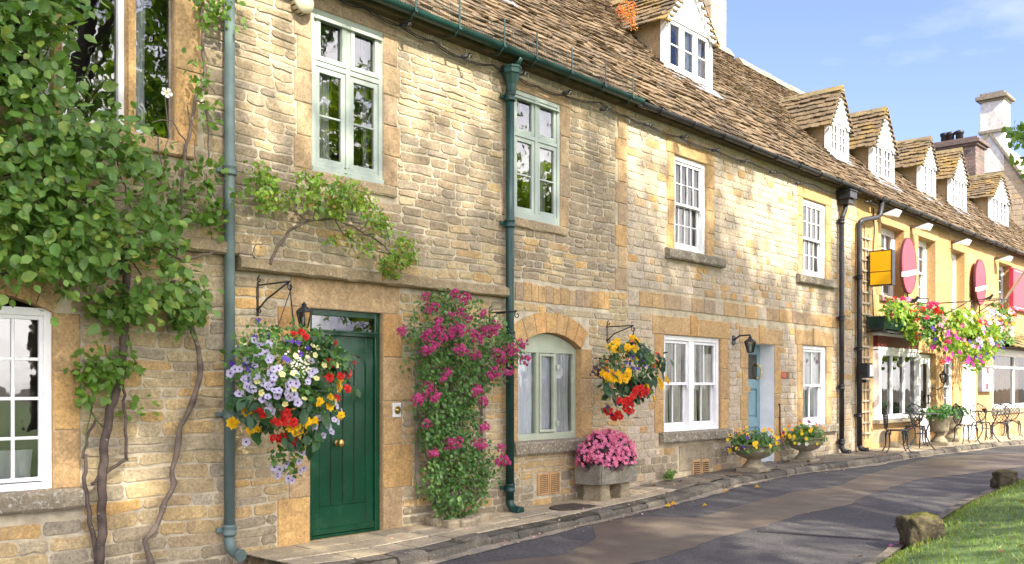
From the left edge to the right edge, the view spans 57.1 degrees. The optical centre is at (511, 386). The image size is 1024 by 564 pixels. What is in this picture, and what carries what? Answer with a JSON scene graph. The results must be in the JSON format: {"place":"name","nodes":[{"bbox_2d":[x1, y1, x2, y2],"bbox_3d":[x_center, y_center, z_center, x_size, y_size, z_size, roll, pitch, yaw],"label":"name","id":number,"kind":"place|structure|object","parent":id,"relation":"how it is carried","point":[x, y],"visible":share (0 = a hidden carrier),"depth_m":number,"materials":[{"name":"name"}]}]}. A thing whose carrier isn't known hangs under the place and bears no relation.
{"place":"outdoors","nodes":[
{"label":"outdoors","id":0,"kind":"place"},
{"bbox_2d":[246,486,696,563],"bbox_3d":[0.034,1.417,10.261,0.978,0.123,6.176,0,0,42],"label":"pavement","id":1,"kind":"structure","parent":0,"point":[290,554],"depth_m":9.09,"materials":[{"name":"beige stone"}]},
{"bbox_2d":[426,516,445,525],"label":"edging block","id":2,"kind":"structure","parent":1,"relation":"on","point":[433,521],"depth_m":9.81,"materials":[{"name":"beige stone"}]},
{"bbox_2d":[442,519,458,528],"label":"edging block","id":3,"kind":"structure","parent":1,"relation":"on","point":[450,523],"depth_m":9.60,"materials":[{"name":"beige stone"}]},
{"bbox_2d":[456,518,475,527],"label":"edging block","id":4,"kind":"structure","parent":1,"relation":"on","point":[466,522],"depth_m":9.68,"materials":[{"name":"beige stone"}]},
{"bbox_2d":[465,514,484,523],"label":"edging block","id":5,"kind":"structure","parent":1,"relation":"on","point":[479,518],"depth_m":9.94,"materials":[{"name":"beige stone"}]},
{"bbox_2d":[474,511,492,520],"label":"edging block","id":6,"kind":"structure","parent":1,"relation":"on","point":[488,515],"depth_m":10.17,"materials":[{"name":"beige stone"}]},
{"bbox_2d":[549,503,596,510],"bbox_3d":[0.735,1.416,11.116,0.450,0.018,0.750,0,0,42],"label":"manhole cover","id":7,"kind":"object","parent":1,"relation":"on","point":[568,506],"visible":1,"depth_m":11.03,"materials":[{"name":"metal"}]},
{"bbox_2d":[575,460,636,501],"bbox_3d":[1.186,1.163,11.806,0.422,0.520,0.798,0,0,42],"label":"stone trough","id":8,"kind":"object","parent":1,"relation":"on","point":[601,483],"visible":0.72,"depth_m":11.60,"materials":[{"name":"grey stone"}]},
{"bbox_2d":[574,426,637,471],"bbox_3d":[1.191,0.771,11.792,0.663,0.562,1.040,0,0,42],"label":"begonia bed","id":9,"kind":"object","parent":8,"relation":"in","point":[609,447],"visible":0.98,"depth_m":11.55,"materials":[{"name":"pink plant"}]},
{"bbox_2d":[435,445,1023,563],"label":"road","id":10,"kind":"structure","parent":0,"point":[873,516],"depth_m":10.20,"materials":[{"name":"grey asphalt"}]},
{"bbox_2d":[303,460,844,563],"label":"fallen petals","id":11,"kind":"object","parent":10,"relation":"on","point":[560,519],"visible":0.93,"depth_m":10.16,"materials":[{"name":"plant"}]},
{"bbox_2d":[318,439,1023,563],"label":"kerb","id":12,"kind":"structure","parent":10,"relation":"on","point":[412,555],"depth_m":11.04,"materials":[{"name":"stone"}]},
{"bbox_2d":[414,444,1023,563],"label":"gutter grit","id":13,"kind":"object","parent":10,"relation":"on","point":[488,547],"visible":0.97,"depth_m":10.81,"materials":[{"name":"grey gravel"}]},
{"bbox_2d":[482,453,1023,563],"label":"silt track","id":14,"kind":"structure","parent":10,"relation":"on","point":[628,540],"depth_m":10.62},
{"bbox_2d":[761,531,882,539],"bbox_3d":[3.110,1.507,9.540,1.236,0.007,0.054,0,0,29],"label":"road crack","id":15,"kind":"object","parent":10,"relation":"on","point":[819,535],"visible":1,"depth_m":9.52,"materials":[{"name":"grey asphalt"}]},
{"bbox_2d":[652,451,1023,555],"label":"fallen leaves","id":16,"kind":"object","parent":10,"relation":"on","point":[844,460],"visible":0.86,"depth_m":12.92,"materials":[{"name":"yellow plant"}]},
{"bbox_2d":[863,478,1023,563],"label":"verge edging","id":17,"kind":"object","parent":10,"relation":"on","point":[888,552],"visible":0.27,"depth_m":10.23,"materials":[{"name":"stone"}]},
{"bbox_2d":[639,450,902,488],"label":"pavement","id":18,"kind":"structure","parent":0,"point":[700,478],"depth_m":14.36,"materials":[{"name":"stone paving"},{"name":"stone kerb"}]},
{"bbox_2d":[662,469,677,480],"bbox_3d":[2.223,1.250,13.265,0.175,0.183,0.269,0,0,42],"label":"weed","id":19,"kind":"object","parent":18,"relation":"on","point":[670,473],"visible":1,"depth_m":13.26,"materials":[{"name":"green plant"}]},
{"bbox_2d":[733,443,775,472],"bbox_3d":[3.683,1.083,14.316,0.657,0.420,0.657,0,0,42],"label":"stone urn","id":20,"kind":"object","parent":18,"relation":"on","point":[753,463],"visible":0.71,"depth_m":14.15,"materials":[{"name":"grey stone"}]},
{"bbox_2d":[726,426,780,453],"bbox_3d":[3.679,0.809,14.313,0.810,0.421,0.878,0,0,42],"label":"pansy bed","id":21,"kind":"object","parent":20,"relation":"in","point":[745,438],"visible":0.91,"depth_m":14.12,"materials":[{"name":"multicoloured plant"}]},
{"bbox_2d":[786,437,822,462],"bbox_3d":[4.932,1.062,15.824,0.615,0.420,0.615,0,0,42],"label":"stone urn","id":22,"kind":"object","parent":18,"relation":"on","point":[804,454],"visible":0.77,"depth_m":15.68,"materials":[{"name":"grey stone"}]},
{"bbox_2d":[781,420,827,445],"bbox_3d":[4.933,0.776,15.831,0.740,0.440,0.823,0,0,42],"label":"pansy bed","id":23,"kind":"object","parent":22,"relation":"in","point":[804,431],"visible":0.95,"depth_m":15.64,"materials":[{"name":"yellow plant"}]},
{"bbox_2d":[726,0,1023,156],"label":"sky","id":24,"kind":"structure","parent":0,"point":[927,61],"materials":[{"name":"blue"}]},
{"bbox_2d":[869,433,1023,452],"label":"pavement","id":25,"kind":"structure","parent":0,"point":[913,447],"depth_m":20.57,"materials":[{"name":"beige stone"}]},
{"bbox_2d":[881,405,911,452],"bbox_3d":[7.402,0.806,18.137,0.497,0.916,0.471,0,0,10],"label":"bistro chair","id":26,"kind":"object","parent":25,"relation":"on","point":[885,417],"visible":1,"depth_m":18.13,"materials":[{"name":"metal"}]},
{"bbox_2d":[904,403,927,445],"bbox_3d":[8.626,0.811,20.117,0.471,0.917,0.497,0,0,15],"label":"bistro chair","id":27,"kind":"object","parent":25,"relation":"on","point":[915,425],"visible":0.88,"depth_m":20.27,"materials":[{"name":"metal"}]},
{"bbox_2d":[902,413,938,449],"bbox_3d":[8.236,0.900,18.957,0.690,0.725,0.690,0,0,42],"label":"bistro table","id":28,"kind":"object","parent":25,"relation":"on","point":[919,414],"visible":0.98,"depth_m":18.86,"materials":[{"name":"metal"}]},
{"bbox_2d":[925,416,953,445],"bbox_3d":[9.221,0.953,20.291,0.528,0.640,0.528,0,0,42],"label":"garden vase","id":29,"kind":"object","parent":25,"relation":"on","point":[939,428],"visible":0.77,"depth_m":20.14,"materials":[{"name":"stone"}]},
{"bbox_2d":[920,404,959,420],"bbox_3d":[9.193,0.549,20.171,0.778,0.380,1.170,0,0,13],"label":"trailing geranium","id":30,"kind":"object","parent":29,"relation":"in","point":[947,412],"visible":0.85,"depth_m":20.12,"materials":[{"name":"green plant"}]},
{"bbox_2d":[945,414,964,441],"bbox_3d":[10.251,0.967,21.913,0.528,0.640,0.528,0,0,42],"label":"garden vase","id":31,"kind":"object","parent":25,"relation":"on","point":[949,436],"visible":0.37,"depth_m":21.76,"materials":[{"name":"stone"}]},
{"bbox_2d":[942,403,970,418],"bbox_3d":[10.131,0.569,21.803,0.754,0.386,1.218,0,0,42],"label":"trailing geranium","id":32,"kind":"object","parent":31,"relation":"in","point":[965,410],"visible":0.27,"depth_m":21.76,"materials":[{"name":"green plant"}]},
{"bbox_2d":[952,403,981,444],"bbox_3d":[10.090,0.822,20.926,0.497,0.917,0.471,0,0,-7],"label":"bistro chair","id":33,"kind":"object","parent":25,"relation":"on","point":[960,424],"visible":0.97,"depth_m":20.86,"materials":[{"name":"metal"}]},
{"bbox_2d":[969,403,993,439],"bbox_3d":[11.782,0.865,23.626,0.471,0.916,0.497,0,0,9],"label":"bistro chair","id":34,"kind":"object","parent":25,"relation":"on","point":[973,418],"visible":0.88,"depth_m":23.80,"materials":[{"name":"metal"}]},
{"bbox_2d":[971,410,1002,441],"bbox_3d":[11.249,0.938,22.275,0.690,0.725,0.690,0,0,42],"label":"bistro table","id":35,"kind":"object","parent":25,"relation":"on","point":[978,411],"visible":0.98,"depth_m":22.22,"materials":[{"name":"metal"}]},
{"bbox_2d":[989,403,1010,439],"bbox_3d":[12.066,0.864,23.251,0.471,0.916,0.497,0,0,23],"label":"bistro chair","id":36,"kind":"object","parent":25,"relation":"on","point":[1004,423],"visible":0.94,"depth_m":23.08,"materials":[{"name":"metal"}]},
{"bbox_2d":[1002,403,1022,436],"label":"bistro chair","id":37,"kind":"object","parent":25,"relation":"on","point":[1016,421],"visible":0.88,"depth_m":25.90,"materials":[{"name":"metal"}]},
{"bbox_2d":[872,477,1023,563],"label":"grass verge","id":38,"kind":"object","parent":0,"point":[981,558],"depth_m":8.08,"materials":[{"name":"green plant"}]},
{"bbox_2d":[895,511,945,547],"bbox_3d":[3.780,1.333,8.696,0.363,0.331,0.374,0,0,-3],"label":"boulder","id":39,"kind":"object","parent":38,"relation":"on","point":[914,528],"visible":0.78,"depth_m":8.54,"materials":[{"name":"beige stone"}]},
{"bbox_2d":[990,469,1018,488],"bbox_3d":[6.472,1.225,12.352,0.293,0.267,0.291,0,0,-7],"label":"boulder","id":40,"kind":"object","parent":38,"relation":"on","point":[999,479],"visible":0.76,"depth_m":12.24,"materials":[{"name":"brown stone"}]},
{"bbox_2d":[1001,121,1023,177],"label":"tree","id":41,"kind":"object","parent":38,"relation":"on","point":[1017,135],"visible":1,"depth_m":11.30,"materials":[{"name":"green plant"}]},
{"label":"ground","id":42,"kind":"structure","parent":0,"visible":0},
{"bbox_2d":[0,0,246,563],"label":"stone house","id":43,"kind":"structure","parent":42,"relation":"on","point":[136,53],"depth_m":7.71,"materials":[{"name":"stone"}]},
{"bbox_2d":[0,306,51,491],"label":"window","id":44,"kind":"structure","parent":43,"relation":"in","point":[15,465],"depth_m":7.08,"materials":[{"name":"white paint"}]},
{"bbox_2d":[10,20,49,108],"bbox_3d":[-3.683,-2.690,6.947,0.050,1.300,0.500,0,0,42],"label":"window","id":45,"kind":"structure","parent":43,"relation":"in","point":[46,91],"depth_m":7.10,"materials":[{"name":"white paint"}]},
{"bbox_2d":[62,0,123,124],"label":"window","id":46,"kind":"structure","parent":43,"relation":"in","point":[119,3],"depth_m":7.52,"materials":[{"name":"white paint"}]},
{"bbox_2d":[0,0,224,563],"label":"climbing pear","id":47,"kind":"object","parent":43,"relation":"attached to","point":[49,235],"visible":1,"depth_m":6.81,"materials":[{"name":"green plant"}]},
{"bbox_2d":[136,0,171,139],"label":"window","id":48,"kind":"structure","parent":43,"relation":"in","point":[140,4],"depth_m":7.80,"materials":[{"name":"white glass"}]},
{"bbox_2d":[133,0,278,260],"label":"climbing rose","id":49,"kind":"object","parent":43,"relation":"attached to","point":[207,217],"visible":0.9,"depth_m":7.84,"materials":[{"name":"green plant"}]},
{"bbox_2d":[233,0,644,563],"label":"stone cottage","id":50,"kind":"structure","parent":42,"relation":"on","point":[504,190],"depth_m":9.94,"materials":[{"name":"stone"}]},
{"bbox_2d":[256,275,291,315],"bbox_3d":[-2.087,-0.814,8.251,0.535,0.364,0.024,0,0,42],"label":"wall bracket","id":51,"kind":"object","parent":50,"relation":"attached to","point":[258,307],"depth_m":8.37,"materials":[{"name":"black metal"}]},
{"bbox_2d":[219,285,360,483],"bbox_3d":[-1.939,-0.019,7.904,1.042,1.704,1.416,0,0,42],"label":"hanging basket","id":52,"kind":"object","parent":51,"relation":"hanging from","point":[283,396],"visible":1,"depth_m":7.67,"materials":[{"name":"green plant"}]},
{"bbox_2d":[282,302,311,349],"bbox_3d":[-1.951,-0.550,8.542,0.347,0.425,0.159,0,0,42],"label":"wall lantern","id":53,"kind":"object","parent":50,"relation":"attached to","point":[301,311],"depth_m":8.46,"materials":[{"name":"black metal"}]},
{"bbox_2d":[289,0,313,15],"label":"alarm box","id":54,"kind":"object","parent":50,"relation":"attached to","point":[302,7],"visible":1,"depth_m":8.67,"materials":[{"name":"beige plastic"}]},
{"bbox_2d":[246,160,419,280],"bbox_3d":[-1.585,-1.575,8.854,0.456,1.060,2.139,0,0,42],"label":"climbing shrub","id":55,"kind":"object","parent":50,"relation":"attached to","point":[316,181],"visible":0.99,"depth_m":8.76,"materials":[{"name":"green plant"}]},
{"bbox_2d":[312,8,383,183],"bbox_3d":[-1.663,-2.808,9.252,0.230,1.545,0.870,0,0,42],"label":"window","id":56,"kind":"structure","parent":50,"relation":"in","point":[323,68],"depth_m":9.20,"materials":[{"name":"green paint"}]},
{"bbox_2d":[415,342,485,496],"bbox_3d":[-0.648,0.342,10.192,0.040,1.612,1.039,0,0,42],"label":"trellis","id":57,"kind":"object","parent":50,"relation":"attached to","point":[418,463],"visible":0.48,"depth_m":9.83,"materials":[{"name":"brown wood"}]},
{"bbox_2d":[394,287,530,519],"bbox_3d":[-0.489,0.180,10.014,0.593,2.621,2.279,0,0,42],"label":"climbing rose","id":58,"kind":"object","parent":57,"relation":"attached to","point":[431,347],"visible":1,"depth_m":9.82,"materials":[{"name":"green plant"}]},
{"bbox_2d":[339,0,643,124],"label":"festoon lights","id":59,"kind":"object","parent":50,"relation":"attached to","point":[465,56],"visible":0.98,"depth_m":10.33,"materials":[{"name":"black plastic"}]},
{"bbox_2d":[489,306,518,323],"bbox_3d":[-0.092,-0.798,10.527,0.455,0.232,0.024,0,0,42],"label":"wall bracket","id":60,"kind":"object","parent":50,"relation":"attached to","point":[503,312],"depth_m":10.53,"materials":[{"name":"black metal"}]},
{"bbox_2d":[514,90,559,225],"bbox_3d":[0.223,-2.730,11.369,0.256,1.500,0.880,0,0,42],"label":"window","id":61,"kind":"structure","parent":50,"relation":"in","point":[536,138],"depth_m":11.35,"materials":[{"name":"green paint"}]},
{"bbox_2d":[518,334,575,440],"bbox_3d":[0.378,0.005,11.587,0.141,1.310,1.210,0,0,42],"label":"window","id":62,"kind":"structure","parent":50,"relation":"in","point":[546,386],"depth_m":11.66,"materials":[{"name":"green paint"}]},
{"bbox_2d":[606,320,634,343],"bbox_3d":[1.411,-0.709,12.197,0.455,0.321,0.024,0,0,42],"label":"wall bracket","id":63,"kind":"object","parent":50,"relation":"attached to","point":[607,338],"depth_m":12.27,"materials":[{"name":"black metal"}]},
{"bbox_2d":[589,328,673,421],"bbox_3d":[1.504,-0.159,11.607,0.968,1.178,1.636,0,0,11],"label":"hanging basket","id":64,"kind":"object","parent":63,"relation":"hanging from","point":[624,379],"visible":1,"depth_m":11.37,"materials":[{"name":"green plant"}]},
{"bbox_2d":[545,0,882,487],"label":"stone cottage","id":65,"kind":"structure","parent":42,"relation":"on","point":[722,250],"depth_m":15.10,"materials":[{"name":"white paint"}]},
{"bbox_2d":[614,0,639,30],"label":"stonecrop","id":66,"kind":"object","parent":65,"relation":"on","point":[629,13],"visible":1,"depth_m":14.32,"materials":[{"name":"orange plant"}]},
{"bbox_2d":[674,155,704,253],"bbox_3d":[2.578,-2.670,13.972,0.120,1.380,0.900,0,0,42],"label":"sash window","id":67,"kind":"structure","parent":65,"relation":"in","point":[699,209],"depth_m":14.10,"materials":[{"name":"white paint"}]},
{"bbox_2d":[664,335,718,431],"bbox_3d":[2.610,-0.040,14.037,0.160,1.400,1.600,0,0,42],"label":"sash window","id":68,"kind":"structure","parent":65,"relation":"in","point":[682,395],"depth_m":13.99,"materials":[{"name":"white paint"}]},
{"bbox_2d":[643,122,838,194],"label":"festoon lights","id":69,"kind":"object","parent":65,"relation":"attached to","point":[715,150],"visible":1,"depth_m":14.64,"materials":[{"name":"black plastic"}]},
{"bbox_2d":[732,334,755,352],"bbox_3d":[3.630,-0.668,14.719,0.379,0.294,0.187,0,0,42],"label":"wall lantern","id":70,"kind":"object","parent":65,"relation":"attached to","point":[750,347],"depth_m":14.65,"materials":[{"name":"black metal"}]},
{"bbox_2d":[748,345,761,437],"bbox_3d":[3.935,0.320,15.724,0.153,2.040,0.920,0,0,42],"label":"door","id":71,"kind":"structure","parent":65,"relation":"in","point":[754,368],"depth_m":15.94,"materials":[{"name":"blue paint"}]},
{"bbox_2d":[802,199,823,277],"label":"sash window","id":72,"kind":"structure","parent":65,"relation":"in","point":[819,257],"depth_m":17.29,"materials":[{"name":"white paint"}]},
{"bbox_2d":[803,345,824,424],"bbox_3d":[5.417,-0.020,17.155,0.160,1.440,1.010,0,0,42],"label":"sash window","id":73,"kind":"structure","parent":65,"relation":"in","point":[814,411],"depth_m":17.39,"materials":[{"name":"white paint"}]},
{"bbox_2d":[735,57,1023,458],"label":"shop terrace","id":74,"kind":"structure","parent":42,"relation":"on","point":[951,184],"depth_m":22.03,"materials":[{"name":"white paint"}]},
{"bbox_2d":[862,226,871,438],"bbox_3d":[7.074,-1.087,18.788,0.034,4.242,0.560,0,0,42],"label":"trellis","id":75,"kind":"object","parent":74,"relation":"attached to","point":[868,249],"visible":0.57,"depth_m":18.77,"materials":[{"name":"wood"}]},
{"bbox_2d":[862,363,873,382],"bbox_3d":[6.923,-0.267,18.418,0.250,0.380,0.240,0,0,42],"label":"flood lamp","id":76,"kind":"object","parent":74,"relation":"attached to","point":[867,370],"visible":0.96,"depth_m":18.31,"materials":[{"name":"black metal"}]},
{"bbox_2d":[871,208,874,315],"bbox_3d":[7.372,-2.338,19.122,0.027,2.550,0.345,0,0,42],"label":"wall cable","id":77,"kind":"object","parent":74,"relation":"attached to","point":[873,250],"depth_m":19.06,"materials":[{"name":"black metal"}]},
{"bbox_2d":[866,249,894,286],"bbox_3d":[7.310,-2.348,18.689,0.542,0.703,0.160,0,0,42],"label":"box sign","id":78,"kind":"object","parent":74,"relation":"attached to","point":[881,267],"visible":1,"depth_m":18.59,"materials":[{"name":"yellow metal"}]},
{"bbox_2d":[866,316,906,333],"bbox_3d":[7.573,-1.229,19.051,0.451,0.314,1.250,0,0,42],"label":"window box","id":79,"kind":"object","parent":74,"relation":"attached to","point":[878,323],"visible":0.73,"depth_m":18.64,"materials":[{"name":"green wood"}]},
{"bbox_2d":[878,294,921,348],"bbox_3d":[7.918,-1.330,19.078,0.590,1.107,2.367,0,0,37],"label":"geranium bed","id":80,"kind":"object","parent":79,"relation":"in","point":[902,310],"visible":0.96,"depth_m":18.98,"materials":[{"name":"green plant"}]},
{"bbox_2d":[881,228,893,295],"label":"sash window","id":81,"kind":"structure","parent":74,"relation":"in","point":[885,290],"depth_m":20.48,"materials":[{"name":"white paint"}]},
{"bbox_2d":[883,209,901,216],"bbox_3d":[7.706,-3.524,19.191,0.420,0.142,0.240,0,0,42],"label":"flood lamp","id":82,"kind":"object","parent":74,"relation":"attached to","point":[895,212],"visible":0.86,"depth_m":19.07,"materials":[{"name":"white metal"}]},
{"bbox_2d":[870,329,922,423],"bbox_3d":[8.252,-0.240,19.917,0.380,2.000,2.650,0,0,42],"label":"shop window","id":83,"kind":"structure","parent":74,"relation":"in","point":[885,343],"depth_m":19.73,"materials":[{"name":"white paint"}]},
{"bbox_2d":[899,238,917,296],"bbox_3d":[8.501,-2.470,20.273,0.192,1.463,0.946,0,0,42],"label":"oval sign","id":84,"kind":"object","parent":74,"relation":"attached to","point":[908,267],"visible":1,"depth_m":20.15,"materials":[{"name":"pink metal"}]},
{"bbox_2d":[909,296,928,314],"bbox_3d":[8.425,-1.509,19.658,0.896,0.754,0.027,0,0,42],"label":"bird bracket","id":85,"kind":"object","parent":74,"relation":"attached to","point":[914,300],"visible":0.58,"depth_m":19.64,"materials":[{"name":"black metal"}]},
{"bbox_2d":[905,298,949,351],"bbox_3d":[8.724,-1.300,19.922,0.985,1.145,3.555,0,0,28],"label":"hanging basket","id":86,"kind":"object","parent":85,"relation":"hanging from","point":[928,323],"visible":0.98,"depth_m":19.22,"materials":[{"name":"multicoloured plant"}]},
{"bbox_2d":[911,223,932,230],"bbox_3d":[8.967,-3.481,20.592,0.420,0.142,0.240,0,0,42],"label":"flood lamp","id":87,"kind":"object","parent":74,"relation":"attached to","point":[927,226],"visible":1,"depth_m":20.49,"materials":[{"name":"white paint"}]},
{"bbox_2d":[918,240,925,302],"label":"sash window","id":88,"kind":"structure","parent":74,"relation":"in","point":[921,245],"depth_m":22.03,"materials":[{"name":"white paint"}]},
{"bbox_2d":[919,354,932,442],"bbox_3d":[9.442,0.285,21.618,0.154,2.050,1.130,0,0,42],"label":"door","id":89,"kind":"structure","parent":74,"relation":"in","point":[925,359],"depth_m":21.91,"materials":[{"name":"white paint"}]},
{"bbox_2d":[932,370,947,390],"bbox_3d":[9.862,-0.133,21.679,0.332,0.478,0.195,0,0,42],"label":"wall lantern","id":90,"kind":"object","parent":74,"relation":"attached to","point":[944,379],"depth_m":21.62,"materials":[{"name":"black metal"}]},
{"bbox_2d":[864,200,1022,259],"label":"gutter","id":91,"kind":"object","parent":74,"relation":"attached to","point":[942,228],"visible":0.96,"depth_m":21.69,"materials":[{"name":"black plastic"}]},
{"bbox_2d":[944,359,951,404],"bbox_3d":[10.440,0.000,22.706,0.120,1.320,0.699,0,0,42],"label":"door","id":92,"kind":"structure","parent":74,"relation":"in","point":[947,366],"depth_m":22.89,"materials":[{"name":"white paint"}]},
{"bbox_2d":[952,253,955,308],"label":"sash window","id":93,"kind":"structure","parent":74,"relation":"in","point":[953,255],"depth_m":23.65,"materials":[{"name":"white paint"}]},
{"bbox_2d":[951,239,971,245],"bbox_3d":[10.814,-3.459,22.644,0.420,0.142,0.240,0,0,42],"label":"flood lamp","id":94,"kind":"object","parent":74,"relation":"attached to","point":[967,242],"visible":1,"depth_m":22.55,"materials":[{"name":"white paint"}]},
{"bbox_2d":[932,301,1004,373],"bbox_3d":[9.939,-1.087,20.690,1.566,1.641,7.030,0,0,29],"label":"hanging basket","id":95,"kind":"object","parent":74,"relation":"hanging from","point":[976,339],"visible":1,"depth_m":19.64,"materials":[{"name":"green metal"}]},
{"bbox_2d":[962,364,975,438],"bbox_3d":[11.579,0.400,23.890,0.070,1.920,1.121,0,0,42],"label":"door","id":96,"kind":"structure","parent":74,"relation":"in","point":[969,377],"depth_m":23.98,"materials":[{"name":"white paint"}]},
{"bbox_2d":[973,259,987,314],"bbox_3d":[11.947,-2.540,24.105,0.190,1.439,0.955,0,0,42],"label":"oval sign","id":97,"kind":"object","parent":74,"relation":"attached to","point":[980,286],"visible":0.95,"depth_m":23.96,"materials":[{"name":"pink wood"}]},
{"bbox_2d":[977,365,993,391],"bbox_3d":[12.458,-0.205,24.725,0.120,0.684,1.078,0,0,42],"label":"menu case","id":98,"kind":"object","parent":74,"relation":"attached to","point":[986,379],"visible":0.95,"depth_m":24.63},
{"bbox_2d":[971,294,1009,312],"bbox_3d":[12.028,-1.948,23.661,0.896,0.754,0.027,0,0,42],"label":"bird bracket","id":99,"kind":"object","parent":74,"relation":"attached to","point":[990,296],"visible":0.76,"depth_m":23.66,"materials":[{"name":"black metal"}]},
{"bbox_2d":[969,298,1018,348],"bbox_3d":[11.753,-1.536,22.957,1.105,1.327,5.239,0,0,27],"label":"hanging basket","id":100,"kind":"object","parent":99,"relation":"hanging from","point":[1004,319],"visible":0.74,"depth_m":22.56,"materials":[{"name":"multicoloured plant"}]},
{"bbox_2d":[999,266,1003,313],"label":"sash window","id":101,"kind":"structure","parent":74,"relation":"in","point":[1001,269],"depth_m":26.85,"materials":[{"name":"white paint"}]},
{"bbox_2d":[995,256,1012,261],"bbox_3d":[13.263,-3.434,25.365,0.420,0.142,0.240,0,0,42],"label":"flood lamp","id":102,"kind":"object","parent":74,"relation":"attached to","point":[1006,258],"visible":1,"depth_m":25.28,"materials":[{"name":"white paint"}]},
{"bbox_2d":[992,349,1023,414],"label":"shop window","id":103,"kind":"structure","parent":74,"relation":"in","point":[1006,365],"depth_m":27.45,"materials":[{"name":"white paint"}]},
{"bbox_2d":[1002,271,1023,302],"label":"flagpole","id":104,"kind":"object","parent":74,"relation":"attached to","point":[1014,285],"visible":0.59,"depth_m":25.02,"materials":[{"name":"brown wood"}]},
{"bbox_2d":[1009,267,1023,312],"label":"panel sign","id":105,"kind":"object","parent":74,"relation":"attached to","point":[1016,297],"visible":0.86,"depth_m":26.72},
{"bbox_2d":[975,90,1023,229],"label":"gabled house","id":106,"kind":"structure","parent":42,"relation":"on","point":[994,112],"depth_m":33.03,"materials":[{"name":"white paint"}]}
]}

